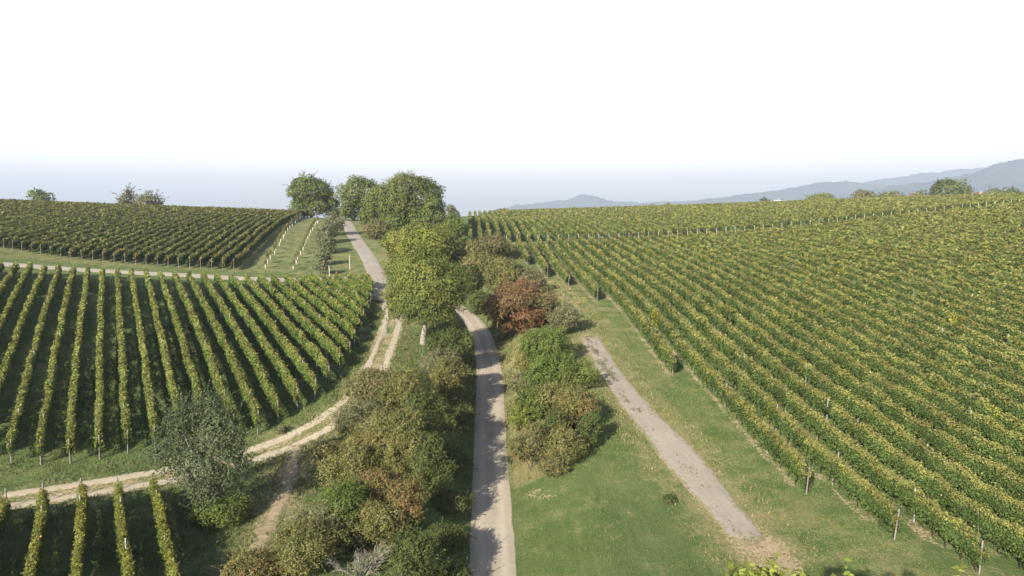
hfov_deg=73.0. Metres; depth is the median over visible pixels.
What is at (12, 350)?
vine row
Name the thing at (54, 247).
vine row
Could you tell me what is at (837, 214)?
vine row
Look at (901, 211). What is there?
vine row
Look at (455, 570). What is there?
bank shrub
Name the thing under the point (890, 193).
skyline hedge
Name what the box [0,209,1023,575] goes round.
ground
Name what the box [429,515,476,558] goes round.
bank shrub
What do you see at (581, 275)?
vine row
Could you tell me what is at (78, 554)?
vine row
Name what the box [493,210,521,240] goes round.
vine row
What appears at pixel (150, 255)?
vine row
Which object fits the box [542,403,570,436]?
hawthorn shrub
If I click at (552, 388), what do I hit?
bramble shrub
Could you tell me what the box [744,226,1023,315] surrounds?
vine row
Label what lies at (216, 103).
sky
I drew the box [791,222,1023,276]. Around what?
vine row
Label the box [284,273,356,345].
vine row
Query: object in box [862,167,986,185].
hills
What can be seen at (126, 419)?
vine row
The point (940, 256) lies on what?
vine row
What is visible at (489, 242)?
hawthorn shrub
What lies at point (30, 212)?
vine row
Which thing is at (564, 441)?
dogwood shrub
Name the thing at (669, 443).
concrete path
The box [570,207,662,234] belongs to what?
vine row
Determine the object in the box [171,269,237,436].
vine row
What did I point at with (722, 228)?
vine row
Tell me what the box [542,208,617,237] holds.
vine row
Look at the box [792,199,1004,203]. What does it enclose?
vine row
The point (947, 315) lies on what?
vine row
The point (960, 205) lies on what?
vine row
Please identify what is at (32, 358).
vine row
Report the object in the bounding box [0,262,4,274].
vine row
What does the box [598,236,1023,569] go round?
vine row
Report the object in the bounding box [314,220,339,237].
apple tree
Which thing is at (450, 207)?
ash tree
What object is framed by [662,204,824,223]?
vine row
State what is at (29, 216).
vine row
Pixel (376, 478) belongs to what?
rust shrub
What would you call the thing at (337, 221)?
apple tree
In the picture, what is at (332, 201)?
cherry tree
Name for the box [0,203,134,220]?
vine row
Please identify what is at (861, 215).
vine row
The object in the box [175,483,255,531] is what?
shrub
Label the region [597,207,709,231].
vine row
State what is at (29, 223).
vine row
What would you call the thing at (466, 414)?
bank shrub
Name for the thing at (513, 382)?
bramble shrub
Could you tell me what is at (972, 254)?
vine row
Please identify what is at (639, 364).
grass
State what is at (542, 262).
vine row
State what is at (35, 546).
vine row
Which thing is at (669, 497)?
tall weed
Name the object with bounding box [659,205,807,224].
vine row
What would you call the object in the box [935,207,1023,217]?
vine row
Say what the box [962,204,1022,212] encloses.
vine row
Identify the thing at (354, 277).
vine row
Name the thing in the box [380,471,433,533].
rust shrub
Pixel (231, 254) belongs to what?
vine row
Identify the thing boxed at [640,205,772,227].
vine row
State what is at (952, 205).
vine row
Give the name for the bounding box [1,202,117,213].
vine row
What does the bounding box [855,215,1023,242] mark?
vine row
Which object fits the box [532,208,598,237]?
vine row
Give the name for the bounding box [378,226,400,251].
thorn shrub
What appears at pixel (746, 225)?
vine row
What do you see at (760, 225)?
vine row
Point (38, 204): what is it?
vine row
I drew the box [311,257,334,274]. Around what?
apple tree
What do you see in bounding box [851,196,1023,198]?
vine row
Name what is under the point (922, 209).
vine row
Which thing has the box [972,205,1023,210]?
vine row
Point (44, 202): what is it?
vine row
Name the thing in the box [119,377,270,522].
pear tree
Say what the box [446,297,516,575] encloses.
road
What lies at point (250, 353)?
vine row
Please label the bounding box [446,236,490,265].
hawthorn shrub
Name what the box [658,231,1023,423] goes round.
vine row
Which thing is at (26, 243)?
vine row
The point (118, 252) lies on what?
vine row
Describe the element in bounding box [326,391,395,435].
privet shrub
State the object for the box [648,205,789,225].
vine row
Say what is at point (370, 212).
walnut tree
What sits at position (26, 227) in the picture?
vine row
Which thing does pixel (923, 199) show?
vine row
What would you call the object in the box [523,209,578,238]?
vine row
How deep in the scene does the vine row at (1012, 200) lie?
201.24 m
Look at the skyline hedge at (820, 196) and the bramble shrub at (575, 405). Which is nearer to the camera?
the bramble shrub at (575, 405)
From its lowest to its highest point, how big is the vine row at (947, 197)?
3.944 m
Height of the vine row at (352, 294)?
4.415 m
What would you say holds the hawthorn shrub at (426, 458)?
on the ground at (636, 539)
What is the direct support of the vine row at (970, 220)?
on the ground at (636, 539)
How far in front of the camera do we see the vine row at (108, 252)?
141.53 m
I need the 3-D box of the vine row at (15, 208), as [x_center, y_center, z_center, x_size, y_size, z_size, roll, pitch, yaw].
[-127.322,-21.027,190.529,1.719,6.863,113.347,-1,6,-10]
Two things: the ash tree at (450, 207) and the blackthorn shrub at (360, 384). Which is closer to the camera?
the blackthorn shrub at (360, 384)
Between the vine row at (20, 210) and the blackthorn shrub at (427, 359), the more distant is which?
the vine row at (20, 210)
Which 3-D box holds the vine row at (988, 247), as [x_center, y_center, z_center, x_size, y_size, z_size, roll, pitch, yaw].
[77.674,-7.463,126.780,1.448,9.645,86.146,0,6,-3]
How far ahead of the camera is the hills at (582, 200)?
6119.16 m
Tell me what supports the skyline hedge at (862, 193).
on the ground at (636, 539)
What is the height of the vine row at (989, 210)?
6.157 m
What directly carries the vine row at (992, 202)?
on the ground at (636, 539)
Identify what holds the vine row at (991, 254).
on the ground at (636, 539)
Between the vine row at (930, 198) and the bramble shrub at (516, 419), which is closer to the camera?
the bramble shrub at (516, 419)
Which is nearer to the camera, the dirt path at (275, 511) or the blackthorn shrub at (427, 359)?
the dirt path at (275, 511)
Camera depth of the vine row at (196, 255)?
141.01 m
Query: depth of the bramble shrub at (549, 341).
71.64 m
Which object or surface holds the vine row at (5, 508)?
on the ground at (636, 539)
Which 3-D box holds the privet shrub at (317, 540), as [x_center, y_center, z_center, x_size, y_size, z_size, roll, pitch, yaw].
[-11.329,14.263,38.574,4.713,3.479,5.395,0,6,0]
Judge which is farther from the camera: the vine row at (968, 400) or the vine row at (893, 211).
the vine row at (893, 211)
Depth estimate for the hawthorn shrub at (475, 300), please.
104.56 m
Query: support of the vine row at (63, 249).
on the ground at (636, 539)
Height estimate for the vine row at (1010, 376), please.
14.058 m
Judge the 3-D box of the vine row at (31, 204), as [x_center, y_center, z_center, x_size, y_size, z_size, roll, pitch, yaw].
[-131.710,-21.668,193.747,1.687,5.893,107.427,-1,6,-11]
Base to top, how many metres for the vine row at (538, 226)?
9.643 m
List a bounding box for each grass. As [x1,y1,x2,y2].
[227,278,817,571]
[503,311,947,575]
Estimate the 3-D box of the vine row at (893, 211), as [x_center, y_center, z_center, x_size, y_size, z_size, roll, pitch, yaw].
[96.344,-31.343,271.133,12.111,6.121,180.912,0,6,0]
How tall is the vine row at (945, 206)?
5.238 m
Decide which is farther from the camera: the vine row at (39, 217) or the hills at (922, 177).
the hills at (922, 177)
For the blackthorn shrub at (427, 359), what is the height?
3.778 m
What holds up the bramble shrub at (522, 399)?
on the ground at (636, 539)
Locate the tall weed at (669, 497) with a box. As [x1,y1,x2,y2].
[661,490,677,504]
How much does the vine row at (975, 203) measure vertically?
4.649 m
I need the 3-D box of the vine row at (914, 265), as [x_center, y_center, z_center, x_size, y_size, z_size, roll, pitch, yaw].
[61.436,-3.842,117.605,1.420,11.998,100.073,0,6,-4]
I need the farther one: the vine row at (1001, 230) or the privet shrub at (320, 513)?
the vine row at (1001, 230)
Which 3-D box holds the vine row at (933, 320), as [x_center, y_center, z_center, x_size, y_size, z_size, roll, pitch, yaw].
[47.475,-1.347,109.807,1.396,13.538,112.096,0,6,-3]
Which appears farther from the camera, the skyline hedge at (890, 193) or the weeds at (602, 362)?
the skyline hedge at (890, 193)
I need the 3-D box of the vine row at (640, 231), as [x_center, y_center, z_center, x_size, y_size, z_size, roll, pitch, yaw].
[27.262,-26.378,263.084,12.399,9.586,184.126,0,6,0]
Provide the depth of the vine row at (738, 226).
204.90 m
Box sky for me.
[0,0,1023,216]
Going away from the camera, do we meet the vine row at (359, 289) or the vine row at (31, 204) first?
the vine row at (359, 289)
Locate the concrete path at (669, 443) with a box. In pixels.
[581,336,763,546]
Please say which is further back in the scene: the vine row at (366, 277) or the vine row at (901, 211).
the vine row at (901, 211)
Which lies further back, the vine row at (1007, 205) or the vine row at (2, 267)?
the vine row at (1007, 205)
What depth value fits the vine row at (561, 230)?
197.49 m
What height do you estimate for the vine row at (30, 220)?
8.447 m
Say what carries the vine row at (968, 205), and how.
on the ground at (636, 539)
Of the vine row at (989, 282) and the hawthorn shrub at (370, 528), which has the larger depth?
the vine row at (989, 282)
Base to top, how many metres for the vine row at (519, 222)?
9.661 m
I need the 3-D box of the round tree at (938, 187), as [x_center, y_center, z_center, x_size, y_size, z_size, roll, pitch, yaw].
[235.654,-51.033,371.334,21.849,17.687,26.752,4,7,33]
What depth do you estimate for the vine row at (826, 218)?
206.59 m
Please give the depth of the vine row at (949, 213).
155.18 m
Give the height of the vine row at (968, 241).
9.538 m
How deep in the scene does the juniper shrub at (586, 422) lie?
54.20 m
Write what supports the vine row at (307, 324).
on the ground at (636, 539)
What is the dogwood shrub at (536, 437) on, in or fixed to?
on the ground at (636, 539)
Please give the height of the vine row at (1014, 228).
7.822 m
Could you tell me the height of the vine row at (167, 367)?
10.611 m
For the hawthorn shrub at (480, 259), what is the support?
on the ground at (636, 539)
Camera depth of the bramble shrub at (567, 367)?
64.69 m
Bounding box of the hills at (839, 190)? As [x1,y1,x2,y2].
[658,181,888,204]
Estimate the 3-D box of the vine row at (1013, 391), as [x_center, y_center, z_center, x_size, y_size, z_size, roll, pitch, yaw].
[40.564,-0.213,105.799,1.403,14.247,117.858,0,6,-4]
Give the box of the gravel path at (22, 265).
[3,262,357,281]
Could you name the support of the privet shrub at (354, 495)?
on the ground at (636, 539)
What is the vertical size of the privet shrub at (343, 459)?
5.657 m
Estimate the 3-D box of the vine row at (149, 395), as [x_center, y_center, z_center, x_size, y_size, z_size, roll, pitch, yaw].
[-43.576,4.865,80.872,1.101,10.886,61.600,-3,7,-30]
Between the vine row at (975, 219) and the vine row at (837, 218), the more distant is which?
the vine row at (837, 218)
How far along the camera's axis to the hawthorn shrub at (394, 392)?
58.19 m
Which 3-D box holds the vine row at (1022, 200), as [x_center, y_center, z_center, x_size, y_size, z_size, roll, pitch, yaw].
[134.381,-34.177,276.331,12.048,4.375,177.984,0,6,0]
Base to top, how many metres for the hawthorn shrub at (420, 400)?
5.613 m
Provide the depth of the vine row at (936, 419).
63.53 m
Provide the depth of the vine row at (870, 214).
199.09 m
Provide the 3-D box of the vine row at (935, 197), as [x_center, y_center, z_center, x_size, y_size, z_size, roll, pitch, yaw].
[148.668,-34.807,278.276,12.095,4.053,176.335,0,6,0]
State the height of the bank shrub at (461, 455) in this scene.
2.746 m
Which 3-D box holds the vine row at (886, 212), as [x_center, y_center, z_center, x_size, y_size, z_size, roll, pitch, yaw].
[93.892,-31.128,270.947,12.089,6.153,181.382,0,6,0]
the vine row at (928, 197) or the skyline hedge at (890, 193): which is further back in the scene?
the skyline hedge at (890, 193)
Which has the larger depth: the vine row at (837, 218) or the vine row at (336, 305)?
the vine row at (837, 218)
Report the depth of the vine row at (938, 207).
207.32 m
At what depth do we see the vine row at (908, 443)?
56.18 m
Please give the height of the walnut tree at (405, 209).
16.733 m
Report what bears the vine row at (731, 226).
on the ground at (636, 539)
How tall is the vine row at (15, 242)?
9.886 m
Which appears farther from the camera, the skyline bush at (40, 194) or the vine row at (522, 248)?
the skyline bush at (40, 194)
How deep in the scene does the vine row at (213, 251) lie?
142.16 m
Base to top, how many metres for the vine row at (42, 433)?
11.382 m
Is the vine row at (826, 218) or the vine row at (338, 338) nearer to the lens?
the vine row at (338, 338)
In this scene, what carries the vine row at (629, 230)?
on the ground at (636, 539)
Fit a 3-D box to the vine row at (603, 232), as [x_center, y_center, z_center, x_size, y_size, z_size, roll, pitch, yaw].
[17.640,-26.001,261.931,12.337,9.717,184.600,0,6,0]
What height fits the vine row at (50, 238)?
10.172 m
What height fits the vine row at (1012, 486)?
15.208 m
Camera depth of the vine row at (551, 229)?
196.11 m
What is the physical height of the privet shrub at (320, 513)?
3.526 m
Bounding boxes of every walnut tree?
[331,174,380,220]
[357,183,400,223]
[374,169,448,230]
[379,250,475,344]
[419,194,446,235]
[725,553,979,575]
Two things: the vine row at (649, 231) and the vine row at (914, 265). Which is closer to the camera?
the vine row at (914, 265)
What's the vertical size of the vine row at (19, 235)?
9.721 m
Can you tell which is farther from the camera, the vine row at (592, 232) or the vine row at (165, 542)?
the vine row at (592, 232)
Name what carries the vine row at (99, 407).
on the ground at (636, 539)
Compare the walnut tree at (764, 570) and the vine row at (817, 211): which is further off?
the vine row at (817, 211)
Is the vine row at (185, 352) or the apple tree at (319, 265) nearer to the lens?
the vine row at (185, 352)
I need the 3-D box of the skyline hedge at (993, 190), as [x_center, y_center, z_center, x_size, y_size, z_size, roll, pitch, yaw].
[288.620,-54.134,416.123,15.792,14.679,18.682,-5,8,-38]
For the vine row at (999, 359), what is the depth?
83.35 m
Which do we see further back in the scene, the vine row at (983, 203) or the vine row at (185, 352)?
the vine row at (983, 203)
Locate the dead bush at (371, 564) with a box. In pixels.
[327,538,397,575]
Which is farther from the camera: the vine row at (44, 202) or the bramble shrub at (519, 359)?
the vine row at (44, 202)
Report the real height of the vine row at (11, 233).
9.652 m
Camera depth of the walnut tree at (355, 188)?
200.12 m
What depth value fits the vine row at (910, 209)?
206.94 m
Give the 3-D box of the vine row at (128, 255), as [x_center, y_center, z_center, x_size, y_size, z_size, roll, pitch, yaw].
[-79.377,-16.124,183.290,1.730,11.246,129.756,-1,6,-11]
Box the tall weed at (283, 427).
[272,423,286,434]
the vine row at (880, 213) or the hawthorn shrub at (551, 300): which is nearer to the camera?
the hawthorn shrub at (551, 300)
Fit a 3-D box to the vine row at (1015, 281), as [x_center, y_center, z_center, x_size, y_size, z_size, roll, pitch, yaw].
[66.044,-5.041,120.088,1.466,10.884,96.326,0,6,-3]
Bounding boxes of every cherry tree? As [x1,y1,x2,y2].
[282,170,336,216]
[318,188,340,216]
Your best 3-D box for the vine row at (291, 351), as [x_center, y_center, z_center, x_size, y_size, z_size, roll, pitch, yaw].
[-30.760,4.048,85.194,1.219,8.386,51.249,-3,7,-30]
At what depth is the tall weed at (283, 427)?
57.85 m
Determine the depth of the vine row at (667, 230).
201.16 m
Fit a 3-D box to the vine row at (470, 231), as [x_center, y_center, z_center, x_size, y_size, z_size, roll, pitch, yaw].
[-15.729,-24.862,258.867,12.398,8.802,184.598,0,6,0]
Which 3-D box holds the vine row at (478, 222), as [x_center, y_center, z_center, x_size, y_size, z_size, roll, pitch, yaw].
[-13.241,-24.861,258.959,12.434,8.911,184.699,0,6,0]
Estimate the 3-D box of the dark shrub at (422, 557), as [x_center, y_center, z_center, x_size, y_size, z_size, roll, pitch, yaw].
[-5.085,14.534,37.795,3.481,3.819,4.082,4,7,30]
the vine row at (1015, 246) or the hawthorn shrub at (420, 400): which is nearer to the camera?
the hawthorn shrub at (420, 400)
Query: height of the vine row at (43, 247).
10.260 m
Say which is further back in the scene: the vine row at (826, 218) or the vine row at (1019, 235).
the vine row at (826, 218)
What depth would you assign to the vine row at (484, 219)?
198.77 m
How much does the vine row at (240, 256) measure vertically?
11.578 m
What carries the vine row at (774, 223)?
on the ground at (636, 539)
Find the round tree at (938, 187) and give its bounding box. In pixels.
[927,177,973,194]
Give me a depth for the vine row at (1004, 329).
92.49 m
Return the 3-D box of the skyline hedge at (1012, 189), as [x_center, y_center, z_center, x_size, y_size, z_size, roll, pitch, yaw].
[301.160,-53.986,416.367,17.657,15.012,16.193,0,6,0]
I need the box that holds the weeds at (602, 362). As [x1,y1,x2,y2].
[584,335,763,547]
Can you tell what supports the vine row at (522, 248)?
on the ground at (636, 539)
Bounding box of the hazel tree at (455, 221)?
[441,211,468,243]
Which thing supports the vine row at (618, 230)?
on the ground at (636, 539)
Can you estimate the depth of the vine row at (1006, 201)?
224.11 m
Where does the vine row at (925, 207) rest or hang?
on the ground at (636, 539)
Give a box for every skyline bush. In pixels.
[26,187,55,200]
[109,182,141,203]
[129,190,166,204]
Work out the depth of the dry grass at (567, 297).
64.64 m
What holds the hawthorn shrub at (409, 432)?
on the ground at (636, 539)
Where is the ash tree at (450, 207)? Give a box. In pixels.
[445,204,459,217]
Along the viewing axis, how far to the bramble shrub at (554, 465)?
50.94 m
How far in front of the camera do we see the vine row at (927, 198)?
227.75 m
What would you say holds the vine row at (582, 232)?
on the ground at (636, 539)
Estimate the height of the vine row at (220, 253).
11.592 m
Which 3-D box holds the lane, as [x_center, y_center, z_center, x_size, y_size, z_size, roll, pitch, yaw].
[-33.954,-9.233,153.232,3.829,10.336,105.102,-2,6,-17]
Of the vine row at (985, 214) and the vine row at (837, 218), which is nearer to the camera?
the vine row at (985, 214)
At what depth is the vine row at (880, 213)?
204.95 m
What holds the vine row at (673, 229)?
on the ground at (636, 539)
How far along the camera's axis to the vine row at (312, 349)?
78.79 m
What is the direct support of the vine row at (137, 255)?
on the ground at (636, 539)
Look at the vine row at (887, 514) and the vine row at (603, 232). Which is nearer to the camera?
the vine row at (887, 514)
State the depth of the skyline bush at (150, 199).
280.52 m
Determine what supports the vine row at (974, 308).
on the ground at (636, 539)
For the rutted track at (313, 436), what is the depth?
54.04 m
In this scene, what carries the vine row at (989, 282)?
on the ground at (636, 539)
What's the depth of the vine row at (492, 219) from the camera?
201.21 m
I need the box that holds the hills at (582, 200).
[477,194,694,215]
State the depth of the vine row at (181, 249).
143.43 m
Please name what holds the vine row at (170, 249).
on the ground at (636, 539)
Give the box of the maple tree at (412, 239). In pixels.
[379,218,464,276]
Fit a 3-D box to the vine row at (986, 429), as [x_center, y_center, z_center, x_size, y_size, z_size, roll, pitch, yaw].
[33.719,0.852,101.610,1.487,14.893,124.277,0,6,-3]
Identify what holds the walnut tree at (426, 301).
on the ground at (636, 539)
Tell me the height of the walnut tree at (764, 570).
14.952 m
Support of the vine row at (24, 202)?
on the ground at (636, 539)
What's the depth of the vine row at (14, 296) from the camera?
86.49 m
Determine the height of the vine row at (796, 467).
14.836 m
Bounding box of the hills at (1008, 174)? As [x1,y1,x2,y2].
[843,159,1023,197]
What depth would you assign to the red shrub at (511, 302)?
85.66 m
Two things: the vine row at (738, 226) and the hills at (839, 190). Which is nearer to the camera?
the vine row at (738, 226)
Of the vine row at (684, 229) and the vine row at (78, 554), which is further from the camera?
the vine row at (684, 229)
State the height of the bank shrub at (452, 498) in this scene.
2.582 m
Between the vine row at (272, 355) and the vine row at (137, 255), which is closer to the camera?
the vine row at (272, 355)
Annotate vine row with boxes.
[0,201,55,204]
[0,201,81,208]
[0,201,87,208]
[0,201,87,210]
[0,202,106,216]
[0,202,107,211]
[0,202,119,215]
[0,203,130,219]
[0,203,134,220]
[0,203,141,222]
[0,204,147,225]
[0,204,147,234]
[0,204,150,227]
[0,204,155,232]
[0,204,176,241]
[0,205,168,248]
[0,261,19,302]
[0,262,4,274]
[0,262,33,343]
[0,265,47,402]
[0,488,11,547]
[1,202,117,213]
[5,264,61,463]
[8,205,182,250]
[17,204,180,251]
[20,482,49,575]
[28,205,196,253]
[34,265,76,464]
[36,206,201,253]
[48,206,203,256]
[56,206,209,257]
[65,264,90,463]
[67,206,221,259]
[68,477,90,575]
[78,207,213,260]
[87,207,230,261]
[93,267,106,459]
[99,207,238,262]
[110,207,232,258]
[113,477,135,575]
[114,267,133,453]
[121,207,242,260]
[128,267,160,442]
[132,207,252,264]
[143,268,183,438]
[144,207,256,265]
[148,472,181,575]
[154,208,261,264]
[157,271,208,427]
[164,208,264,263]
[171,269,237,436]
[177,209,277,267]
[186,209,284,267]
[186,271,262,434]
[197,209,285,268]
[200,269,282,422]
[208,209,291,269]
[214,273,301,410]
[220,209,296,269]
[228,274,318,398]
[231,209,309,270]
[243,274,331,383]
[256,274,343,371]
[270,274,350,358]
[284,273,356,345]
[295,273,362,334]
[308,274,365,323]
[321,273,369,314]
[333,272,371,300]
[346,273,373,294]
[359,271,374,286]
[468,211,472,239]
[474,211,482,236]
[478,210,491,235]
[483,210,501,240]
[488,210,511,239]
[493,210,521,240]
[498,209,530,238]
[502,209,540,238]
[508,209,550,239]
[512,209,560,239]
[516,238,529,262]
[518,209,569,238]
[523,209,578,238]
[526,235,548,273]
[528,208,588,239]
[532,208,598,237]
[537,235,570,285]
[539,208,607,237]
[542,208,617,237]
[547,238,598,298]
[548,208,627,237]
[552,208,636,236]
[558,237,676,374]
[560,208,644,235]
[563,207,655,235]
[567,234,813,494]
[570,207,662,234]
[575,207,672,235]
[578,234,902,539]
[579,207,682,233]
[581,207,691,233]
[588,236,990,574]
[592,207,699,232]
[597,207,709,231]
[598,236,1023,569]
[603,206,727,231]
[608,207,718,231]
[608,236,1023,530]
[609,206,736,230]
[616,206,745,230]
[618,234,1023,509]
[622,206,762,227]
[626,205,753,228]
[628,234,1023,484]
[637,205,780,226]
[638,232,1023,457]
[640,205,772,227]
[647,205,798,225]
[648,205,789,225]
[648,234,1023,440]
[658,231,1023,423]
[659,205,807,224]
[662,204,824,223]
[667,233,1023,404]
[668,204,816,223]
[671,204,832,221]
[673,203,866,217]
[677,230,1023,390]
[678,204,841,220]
[679,204,859,218]
[681,203,849,220]
[687,230,1023,377]
[698,231,1023,363]
[701,203,875,217]
[704,202,892,215]
[706,229,1023,352]
[707,203,885,215]
[710,203,909,213]
[714,202,900,213]
[715,202,918,212]
[716,228,1023,343]
[726,229,1023,334]
[728,201,942,209]
[736,202,925,211]
[736,229,1023,320]
[741,201,934,211]
[743,201,950,210]
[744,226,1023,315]
[750,201,958,208]
[754,225,1023,304]
[760,201,973,207]
[763,201,965,207]
[763,225,1023,295]
[768,199,996,205]
[772,224,1023,289]
[775,200,981,205]
[781,198,1018,203]
[782,200,989,205]
[784,225,1023,283]
[788,197,1023,200]
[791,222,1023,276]
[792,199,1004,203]
[801,199,1012,203]
[802,223,1023,271]
[807,196,1023,199]
[810,197,1023,201]
[810,220,1023,266]
[814,197,1016,199]
[815,196,1017,199]
[820,221,1023,261]
[828,220,1023,255]
[835,197,1022,199]
[840,219,1023,250]
[844,196,1006,198]
[846,216,1023,245]
[849,196,1021,198]
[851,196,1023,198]
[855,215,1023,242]
[864,196,1019,197]
[864,214,1023,240]
[873,213,1023,234]
[887,214,1023,232]
[891,212,1023,228]
[903,211,1023,226]
[914,211,1023,224]
[920,210,1023,222]
[926,208,1023,219]
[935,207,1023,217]
[944,207,1023,215]
[957,207,1023,213]
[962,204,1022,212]
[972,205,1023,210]
[978,203,1023,209]
[986,202,1023,208]
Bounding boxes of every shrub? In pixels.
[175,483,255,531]
[211,532,288,575]
[265,504,353,575]
[268,487,355,542]
[300,408,406,490]
[309,465,373,536]
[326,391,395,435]
[335,492,419,549]
[338,364,405,409]
[339,456,404,504]
[347,401,413,443]
[359,403,431,479]
[362,217,390,239]
[367,358,443,420]
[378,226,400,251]
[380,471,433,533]
[384,521,451,575]
[401,385,458,443]
[402,425,458,497]
[416,343,462,377]
[422,323,475,357]
[424,484,477,516]
[427,351,476,398]
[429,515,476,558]
[433,554,474,575]
[437,442,478,478]
[439,396,476,426]
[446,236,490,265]
[455,258,481,295]
[457,249,502,281]
[465,288,492,313]
[469,228,516,259]
[472,269,560,337]
[478,254,528,293]
[502,368,534,395]
[505,402,538,430]
[506,419,556,469]
[507,432,533,467]
[508,344,545,370]
[512,376,556,420]
[513,341,605,392]
[514,263,546,289]
[515,321,574,365]
[526,375,584,418]
[527,282,566,323]
[533,449,572,478]
[540,415,589,465]
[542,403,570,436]
[544,382,604,429]
[545,298,582,333]
[574,408,603,448]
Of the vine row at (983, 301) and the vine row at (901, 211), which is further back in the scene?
the vine row at (901, 211)
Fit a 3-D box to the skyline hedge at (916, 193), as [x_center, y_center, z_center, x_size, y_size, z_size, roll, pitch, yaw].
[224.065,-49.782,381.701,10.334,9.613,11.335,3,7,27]
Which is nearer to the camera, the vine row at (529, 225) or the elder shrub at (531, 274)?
the elder shrub at (531, 274)
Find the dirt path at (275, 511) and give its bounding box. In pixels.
[229,443,303,574]
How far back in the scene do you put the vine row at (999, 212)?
159.68 m
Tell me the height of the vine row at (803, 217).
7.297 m
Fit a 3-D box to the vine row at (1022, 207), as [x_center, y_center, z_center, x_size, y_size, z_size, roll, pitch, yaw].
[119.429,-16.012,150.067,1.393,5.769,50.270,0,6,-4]
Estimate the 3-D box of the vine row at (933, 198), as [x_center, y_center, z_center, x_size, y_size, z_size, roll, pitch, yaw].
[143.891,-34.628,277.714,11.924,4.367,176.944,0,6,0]
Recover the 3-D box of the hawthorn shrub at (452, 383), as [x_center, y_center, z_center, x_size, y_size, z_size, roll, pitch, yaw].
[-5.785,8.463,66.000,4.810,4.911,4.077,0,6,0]
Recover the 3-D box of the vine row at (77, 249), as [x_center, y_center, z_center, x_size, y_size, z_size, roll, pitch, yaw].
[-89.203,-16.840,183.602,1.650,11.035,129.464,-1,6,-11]
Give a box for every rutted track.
[3,296,388,497]
[9,314,403,508]
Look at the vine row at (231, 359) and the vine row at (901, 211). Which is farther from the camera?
the vine row at (901, 211)
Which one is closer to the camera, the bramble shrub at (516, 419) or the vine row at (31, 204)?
the bramble shrub at (516, 419)
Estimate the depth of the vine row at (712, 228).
201.64 m
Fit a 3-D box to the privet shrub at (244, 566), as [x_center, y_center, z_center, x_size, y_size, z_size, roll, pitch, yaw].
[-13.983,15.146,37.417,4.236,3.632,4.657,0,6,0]
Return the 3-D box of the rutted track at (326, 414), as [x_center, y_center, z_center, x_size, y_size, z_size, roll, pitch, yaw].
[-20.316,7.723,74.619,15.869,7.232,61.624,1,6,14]
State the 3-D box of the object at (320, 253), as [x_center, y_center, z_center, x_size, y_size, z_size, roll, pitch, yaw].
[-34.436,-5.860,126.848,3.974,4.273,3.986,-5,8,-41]
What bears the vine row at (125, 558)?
on the ground at (636, 539)
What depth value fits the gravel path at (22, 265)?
113.51 m
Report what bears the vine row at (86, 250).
on the ground at (636, 539)
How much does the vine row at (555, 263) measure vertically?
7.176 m
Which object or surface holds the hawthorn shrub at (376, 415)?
on the ground at (636, 539)
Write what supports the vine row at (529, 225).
on the ground at (636, 539)
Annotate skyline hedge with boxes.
[803,192,834,199]
[850,189,876,197]
[873,190,905,196]
[908,189,927,195]
[984,186,1008,192]
[999,186,1021,192]
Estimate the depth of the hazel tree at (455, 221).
150.63 m
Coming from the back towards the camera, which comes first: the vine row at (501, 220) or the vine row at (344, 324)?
the vine row at (501, 220)
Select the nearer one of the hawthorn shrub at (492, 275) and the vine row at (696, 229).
the hawthorn shrub at (492, 275)
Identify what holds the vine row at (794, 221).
on the ground at (636, 539)
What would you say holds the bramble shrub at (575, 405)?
on the ground at (636, 539)
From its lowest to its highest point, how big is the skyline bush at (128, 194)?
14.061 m
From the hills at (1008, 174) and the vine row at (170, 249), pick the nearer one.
the vine row at (170, 249)
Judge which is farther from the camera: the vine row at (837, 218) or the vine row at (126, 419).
the vine row at (837, 218)
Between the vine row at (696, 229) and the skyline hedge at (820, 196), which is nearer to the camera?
the vine row at (696, 229)
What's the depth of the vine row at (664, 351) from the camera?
88.58 m
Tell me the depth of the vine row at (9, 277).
96.66 m
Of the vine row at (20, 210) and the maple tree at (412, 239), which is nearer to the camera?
the maple tree at (412, 239)
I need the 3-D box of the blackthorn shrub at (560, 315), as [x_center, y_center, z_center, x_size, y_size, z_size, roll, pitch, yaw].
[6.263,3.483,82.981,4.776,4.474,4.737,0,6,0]
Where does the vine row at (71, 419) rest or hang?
on the ground at (636, 539)
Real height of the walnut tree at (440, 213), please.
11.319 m
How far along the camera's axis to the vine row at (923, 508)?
51.88 m
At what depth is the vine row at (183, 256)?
140.13 m
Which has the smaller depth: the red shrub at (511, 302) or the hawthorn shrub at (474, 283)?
the red shrub at (511, 302)
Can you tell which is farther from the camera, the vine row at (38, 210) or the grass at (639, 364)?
the vine row at (38, 210)
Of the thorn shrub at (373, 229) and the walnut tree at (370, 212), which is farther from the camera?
the walnut tree at (370, 212)
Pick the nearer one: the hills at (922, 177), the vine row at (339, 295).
the vine row at (339, 295)
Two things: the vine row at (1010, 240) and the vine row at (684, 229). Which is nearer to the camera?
the vine row at (1010, 240)
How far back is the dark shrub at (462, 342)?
76.38 m
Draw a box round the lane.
[343,221,388,295]
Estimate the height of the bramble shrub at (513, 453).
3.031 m
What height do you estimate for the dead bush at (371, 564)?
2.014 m
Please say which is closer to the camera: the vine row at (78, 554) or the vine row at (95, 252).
the vine row at (78, 554)
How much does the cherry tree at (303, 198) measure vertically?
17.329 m
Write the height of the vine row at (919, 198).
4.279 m
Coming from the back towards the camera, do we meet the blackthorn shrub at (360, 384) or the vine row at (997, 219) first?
the vine row at (997, 219)
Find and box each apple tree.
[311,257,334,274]
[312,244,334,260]
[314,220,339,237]
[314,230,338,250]
[322,212,346,232]

